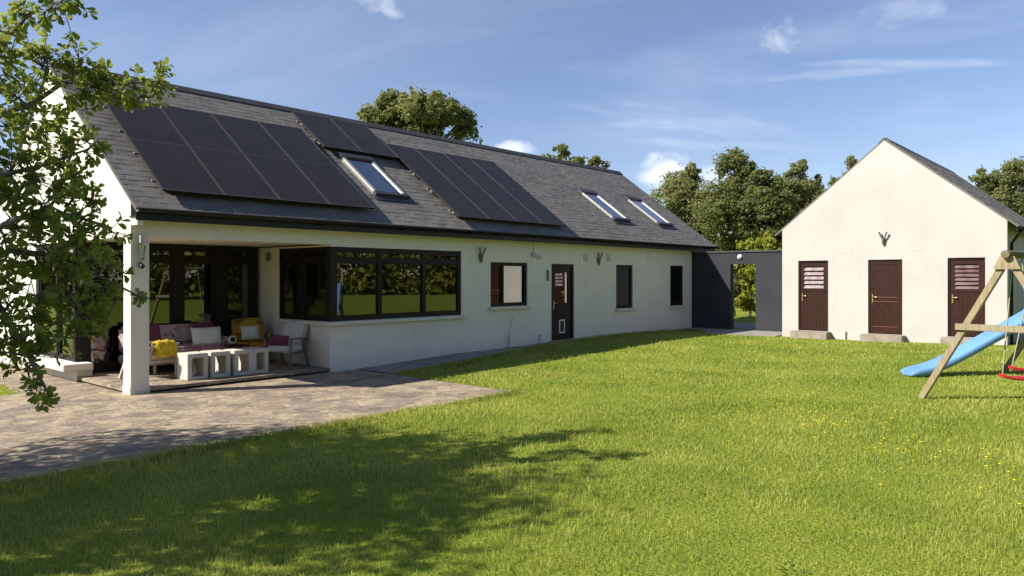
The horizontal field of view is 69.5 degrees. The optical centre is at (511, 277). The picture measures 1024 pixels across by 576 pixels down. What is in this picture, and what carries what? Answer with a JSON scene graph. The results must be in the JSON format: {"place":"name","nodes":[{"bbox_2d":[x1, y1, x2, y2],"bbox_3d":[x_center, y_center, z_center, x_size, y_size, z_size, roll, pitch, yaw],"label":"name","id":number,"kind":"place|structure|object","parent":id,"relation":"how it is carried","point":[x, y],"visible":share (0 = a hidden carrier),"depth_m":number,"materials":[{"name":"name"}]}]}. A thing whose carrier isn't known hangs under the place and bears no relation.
{"place":"outdoors","nodes":[
{"label":"outdoors","id":0,"kind":"place"},
{"bbox_2d":[0,361,513,489],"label":"patio","id":1,"kind":"structure","parent":0,"point":[83,422],"depth_m":10.36,"materials":[{"name":"stone"}]},
{"bbox_2d":[0,294,1023,575],"bbox_3d":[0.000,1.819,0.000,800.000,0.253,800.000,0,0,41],"label":"lawn","id":2,"kind":"structure","parent":0,"point":[722,542],"depth_m":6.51,"materials":[{"name":"green plant"}]},
{"bbox_2d":[0,0,177,412],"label":"oak tree","id":3,"kind":"object","parent":2,"relation":"on","point":[77,270],"visible":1,"depth_m":6.30,"materials":[{"name":"green plant"}]},
{"bbox_2d":[0,60,718,394],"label":"house","id":4,"kind":"structure","parent":2,"relation":"on","point":[371,238],"depth_m":15.97,"materials":[{"name":"white render"},{"name":"slate"},{"name":"black upvc"}]},
{"bbox_2d":[138,262,144,268],"bbox_3d":[-5.961,-0.191,11.880,0.119,0.107,0.077,0,0,41],"label":"motion sensor","id":5,"kind":"object","parent":4,"relation":"attached to","point":[141,265],"visible":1,"depth_m":11.86,"materials":[{"name":"plastic"}]},
{"bbox_2d":[138,235,145,259],"bbox_3d":[-5.960,-0.475,11.879,0.121,0.400,0.109,0,0,41],"label":"porch lantern","id":6,"kind":"object","parent":4,"relation":"attached to","point":[141,239],"visible":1,"depth_m":11.87,"materials":[{"name":"grey metal"}]},
{"bbox_2d":[118,334,179,378],"bbox_3d":[-6.527,1.404,13.230,0.670,0.808,0.806,0,0,29],"label":"armchair","id":7,"kind":"object","parent":4,"relation":"on","point":[152,356],"visible":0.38,"depth_m":13.12,"materials":[{"name":"fabric"}]},
{"bbox_2d":[151,339,176,358],"bbox_3d":[-6.244,1.272,13.181,0.429,0.338,0.371,0,0,41],"label":"throw","id":8,"kind":"object","parent":7,"relation":"on","point":[165,348],"visible":0.91,"depth_m":13.06,"materials":[{"name":"yellow fabric"}]},
{"bbox_2d":[118,323,229,365],"bbox_3d":[-6.554,1.370,14.376,0.946,0.860,1.800,0,0,41],"label":"sofa","id":9,"kind":"object","parent":4,"relation":"on","point":[181,334],"visible":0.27,"depth_m":14.52,"materials":[{"name":"grey fabric"}]},
{"bbox_2d":[149,323,160,341],"bbox_3d":[-6.925,1.080,14.102,0.213,0.376,0.420,0,0,41],"label":"cushion","id":10,"kind":"object","parent":9,"relation":"on","point":[154,332],"visible":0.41,"depth_m":14.11,"materials":[{"name":"purple fabric"}]},
{"bbox_2d":[191,322,212,327],"bbox_3d":[-6.215,1.100,14.877,0.213,0.376,0.460,0,0,41],"label":"cushion","id":11,"kind":"object","parent":9,"relation":"on","point":[201,325],"visible":0.34,"depth_m":14.83,"materials":[{"name":"purple fabric"}]},
{"bbox_2d":[190,326,221,345],"bbox_3d":[-6.010,1.155,14.536,0.203,0.344,0.620,0,0,41],"label":"cushion","id":12,"kind":"object","parent":9,"relation":"on","point":[206,336],"visible":1,"depth_m":14.46,"materials":[{"name":"white fabric"}]},
{"bbox_2d":[177,351,207,380],"bbox_3d":[-5.676,1.570,13.115,0.420,0.460,0.370,0,0,41],"label":"hollow block","id":13,"kind":"object","parent":4,"relation":"on","point":[184,365],"depth_m":13.04,"materials":[{"name":"grey concrete"}]},
{"bbox_2d":[200,349,229,377],"bbox_3d":[-5.406,1.570,13.451,0.420,0.460,0.370,0,0,41],"label":"hollow block","id":14,"kind":"object","parent":4,"relation":"on","point":[218,362],"depth_m":13.40,"materials":[{"name":"grey concrete"}]},
{"bbox_2d":[224,348,252,375],"bbox_3d":[-5.099,1.570,13.739,0.420,0.460,0.370,0,0,41],"label":"hollow block","id":15,"kind":"object","parent":4,"relation":"on","point":[241,361],"depth_m":13.68,"materials":[{"name":"grey concrete"}]},
{"bbox_2d":[224,344,249,348],"bbox_3d":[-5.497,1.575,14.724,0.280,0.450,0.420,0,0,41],"label":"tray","id":16,"kind":"object","parent":15,"relation":"on","point":[238,345],"visible":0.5,"depth_m":14.62,"materials":[{"name":"wood"}]},
{"bbox_2d":[228,336,236,343],"bbox_3d":[-5.538,1.235,14.611,0.160,0.170,0.139,0,0,-30],"label":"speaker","id":17,"kind":"object","parent":16,"relation":"on","point":[232,339],"visible":1,"depth_m":14.56,"materials":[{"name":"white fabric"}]},
{"bbox_2d":[229,318,270,363],"bbox_3d":[-5.502,1.339,15.458,0.750,0.938,0.809,0,0,-27],"label":"armchair","id":18,"kind":"object","parent":4,"relation":"on","point":[236,323],"visible":0.58,"depth_m":15.58,"materials":[{"name":"yellow fabric"}]},
{"bbox_2d":[240,325,259,339],"bbox_3d":[-5.401,1.140,15.226,0.370,0.293,0.169,0,0,-27],"label":"cushion","id":19,"kind":"object","parent":18,"relation":"on","point":[249,332],"visible":1,"depth_m":15.18,"materials":[{"name":"grey fabric"}]},
{"bbox_2d":[246,347,267,373],"bbox_3d":[-4.882,1.570,14.015,0.420,0.460,0.330,0,0,41],"label":"hollow block","id":20,"kind":"object","parent":4,"relation":"on","point":[260,359],"depth_m":13.95,"materials":[{"name":"grey concrete"}]},
{"bbox_2d":[265,253,270,260],"bbox_3d":[-5.317,-0.445,16.077,0.099,0.180,0.107,0,0,41],"label":"wall sconce","id":21,"kind":"object","parent":4,"relation":"attached to","point":[268,256],"depth_m":16.04,"materials":[{"name":"black metal"}]},
{"bbox_2d":[263,322,308,369],"bbox_3d":[-4.497,1.364,14.805,0.610,0.888,0.846,0,0,13],"label":"armchair","id":22,"kind":"object","parent":4,"relation":"on","point":[296,332],"visible":0.75,"depth_m":14.88,"materials":[{"name":"grey fabric"}]},
{"bbox_2d":[269,334,289,345],"bbox_3d":[-4.569,1.240,14.506,0.410,0.230,0.170,0,0,10],"label":"cushion","id":23,"kind":"object","parent":22,"relation":"on","point":[279,340],"visible":1,"depth_m":14.44,"materials":[{"name":"purple fabric"}]},
{"bbox_2d":[279,247,326,320],"bbox_3d":[-4.315,0.135,15.331,1.784,1.494,0.070,0,0,41],"label":"window","id":24,"kind":"structure","parent":4,"relation":"in","point":[302,271],"depth_m":15.29,"materials":[{"name":"black glass"}]},
{"bbox_2d":[334,247,460,320],"bbox_3d":[-2.414,0.135,16.085,0.070,1.494,3.574,0,0,41],"label":"window","id":25,"kind":"structure","parent":4,"relation":"in","point":[370,283],"depth_m":15.95,"materials":[{"name":"black glass"}]},
{"bbox_2d":[479,247,485,262],"bbox_3d":[-0.730,-0.533,17.840,0.110,0.383,0.248,0,0,41],"label":"wall lamp","id":26,"kind":"object","parent":4,"relation":"attached to","point":[481,255],"visible":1,"depth_m":17.82,"materials":[{"name":"metal"}]},
{"bbox_2d":[489,262,530,309],"bbox_3d":[-0.068,0.215,18.690,0.190,1.179,1.530,0,0,41],"label":"window","id":27,"kind":"structure","parent":4,"relation":"in","point":[508,280],"depth_m":18.72,"materials":[{"name":"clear glass"}]},
{"bbox_2d":[551,264,573,340],"bbox_3d":[1.368,0.675,20.376,0.125,2.077,1.014,0,0,41],"label":"door","id":28,"kind":"structure","parent":4,"relation":"in","point":[562,275],"depth_m":20.41,"materials":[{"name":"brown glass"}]},
{"bbox_2d":[597,252,602,265],"bbox_3d":[2.557,-0.533,21.568,0.110,0.383,0.248,0,0,41],"label":"wall lamp","id":29,"kind":"object","parent":4,"relation":"attached to","point":[599,259],"visible":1,"depth_m":21.55,"materials":[{"name":"metal"}]},
{"bbox_2d":[615,265,635,310],"bbox_3d":[3.453,0.324,22.684,0.190,1.402,1.060,0,0,41],"label":"window","id":30,"kind":"structure","parent":4,"relation":"in","point":[623,272],"depth_m":22.76,"materials":[{"name":"black glass"}]},
{"bbox_2d":[669,266,685,307],"bbox_3d":[5.602,0.319,25.122,0.190,1.422,1.020,0,0,41],"label":"window","id":31,"kind":"structure","parent":4,"relation":"in","point":[675,271],"depth_m":25.19,"materials":[{"name":"black glass"}]},
{"bbox_2d":[355,85,483,143],"bbox_3d":[-4.706,-3.601,36.138,5.883,11.389,4.765,0,0,24],"label":"broadleaf tree","id":32,"kind":"object","parent":2,"relation":"on","point":[436,113],"visible":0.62,"depth_m":35.32,"materials":[{"name":"green plant"}]},
{"bbox_2d":[541,143,610,168],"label":"broadleaf tree","id":33,"kind":"object","parent":2,"relation":"on","point":[563,152],"visible":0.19,"depth_m":44.05,"materials":[{"name":"green plant"}]},
{"bbox_2d":[650,161,718,243],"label":"broadleaf tree","id":34,"kind":"object","parent":2,"relation":"on","point":[681,192],"visible":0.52,"depth_m":45.28,"materials":[{"name":"green plant"}]},
{"bbox_2d":[583,352,808,575],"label":"weeds","id":35,"kind":"object","parent":2,"relation":"on","point":[789,562],"visible":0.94,"depth_m":4.76,"materials":[{"name":"green plant"}]},
{"bbox_2d":[688,140,787,307],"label":"broadleaf tree","id":36,"kind":"object","parent":2,"relation":"on","point":[728,202],"visible":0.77,"depth_m":42.22,"materials":[{"name":"green plant"}]},
{"bbox_2d":[734,281,741,316],"bbox_3d":[9.344,1.076,32.267,1.263,1.860,1.638,0,0,1],"label":"garden shrub","id":37,"kind":"object","parent":2,"relation":"on","point":[737,288],"visible":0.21,"depth_m":31.80,"materials":[{"name":"green plant"}]},
{"bbox_2d":[734,264,755,316],"bbox_3d":[10.570,0.527,32.936,1.894,2.934,1.513,0,0,-23],"label":"garden shrub","id":38,"kind":"object","parent":2,"relation":"on","point":[744,301],"visible":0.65,"depth_m":32.75,"materials":[{"name":"green plant"}]},
{"bbox_2d":[735,231,781,267],"bbox_3d":[11.596,-0.078,34.684,2.328,4.215,3.160,0,0,41],"label":"garden shrub","id":39,"kind":"object","parent":2,"relation":"on","point":[765,242],"visible":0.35,"depth_m":34.72,"materials":[{"name":"green plant"}]},
{"bbox_2d":[744,167,798,239],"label":"broadleaf tree","id":40,"kind":"object","parent":2,"relation":"on","point":[766,196],"visible":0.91,"depth_m":41.26,"materials":[{"name":"green plant"}]},
{"bbox_2d":[526,349,1020,503],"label":"buttercups","id":41,"kind":"object","parent":2,"relation":"on","point":[851,427],"visible":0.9,"depth_m":9.17,"materials":[{"name":"yellow plant"}]},
{"bbox_2d":[766,169,799,243],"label":"broadleaf tree","id":42,"kind":"object","parent":2,"relation":"on","point":[785,195],"visible":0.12,"depth_m":43.30,"materials":[{"name":"green plant"}]},
{"bbox_2d":[782,159,825,212],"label":"broadleaf tree","id":43,"kind":"object","parent":2,"relation":"on","point":[805,190],"visible":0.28,"depth_m":46.54,"materials":[{"name":"green plant"}]},
{"bbox_2d":[827,155,857,185],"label":"broadleaf tree","id":44,"kind":"object","parent":2,"relation":"on","point":[851,161],"visible":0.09,"depth_m":48.87,"materials":[{"name":"green plant"}]},
{"bbox_2d":[771,138,1023,344],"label":"outbuilding","id":45,"kind":"structure","parent":2,"relation":"on","point":[924,273],"depth_m":20.25,"materials":[{"name":"paint"}]},
{"bbox_2d":[799,261,827,330],"bbox_3d":[8.869,0.540,21.691,0.852,2.052,0.138,0,0,41],"label":"door","id":46,"kind":"structure","parent":45,"relation":"in","point":[813,302],"depth_m":21.69,"materials":[{"name":"brown wood"}]},
{"bbox_2d":[878,232,887,245],"bbox_3d":[10.224,-1.063,20.334,0.248,0.383,0.110,0,0,41],"label":"wall lamp","id":47,"kind":"object","parent":45,"relation":"attached to","point":[882,238],"visible":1,"depth_m":20.32,"materials":[{"name":"metal"}]},
{"bbox_2d":[869,259,901,334],"bbox_3d":[10.320,0.540,20.395,0.862,2.052,0.113,0,0,41],"label":"door","id":48,"kind":"structure","parent":45,"relation":"in","point":[885,276],"depth_m":20.40,"materials":[{"name":"brown wood"}]},
{"bbox_2d":[948,258,984,336],"bbox_3d":[11.780,0.520,19.125,0.832,2.052,0.138,0,0,41],"label":"door","id":49,"kind":"structure","parent":45,"relation":"in","point":[966,278],"depth_m":19.16,"materials":[{"name":"brown wood"}]},
{"bbox_2d":[900,310,1023,376],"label":"slide","id":50,"kind":"object","parent":2,"relation":"on","point":[974,345],"visible":0.81,"depth_m":13.46,"materials":[{"name":"blue plastic"}]},
{"bbox_2d":[917,250,1023,398],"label":"swing set","id":51,"kind":"object","parent":2,"relation":"on","point":[1007,259],"visible":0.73,"depth_m":10.65,"materials":[{"name":"brown wood"}]},
{"bbox_2d":[999,258,1023,380],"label":"swing","id":52,"kind":"object","parent":51,"relation":"hanging from","point":[1019,378],"visible":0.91,"depth_m":10.62,"materials":[{"name":"red plastic"}]},
{"bbox_2d":[1008,310,1023,371],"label":"swing","id":53,"kind":"object","parent":51,"relation":"hanging from","point":[1012,367],"visible":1,"depth_m":11.43,"materials":[{"name":"red plastic"}]},
{"bbox_2d":[968,153,1023,216],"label":"broadleaf tree","id":54,"kind":"object","parent":2,"relation":"on","point":[996,185],"visible":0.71,"depth_m":45.45,"materials":[{"name":"green plant"}]},
{"bbox_2d":[0,0,1023,234],"label":"sky","id":55,"kind":"structure","parent":0,"point":[646,88],"materials":[{"name":"blue"}]},
{"bbox_2d":[358,328,684,374],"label":"path","id":56,"kind":"structure","parent":0,"point":[393,367],"depth_m":16.13,"materials":[{"name":"concrete"}]},
{"bbox_2d":[671,322,781,336],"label":"paving","id":57,"kind":"structure","parent":0,"point":[750,328],"depth_m":23.92,"materials":[{"name":"concrete"}]},
{"bbox_2d":[691,250,781,331],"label":"garden wall","id":58,"kind":"structure","parent":57,"relation":"on","point":[712,289],"depth_m":25.05,"materials":[{"name":"paint"}]}
]}

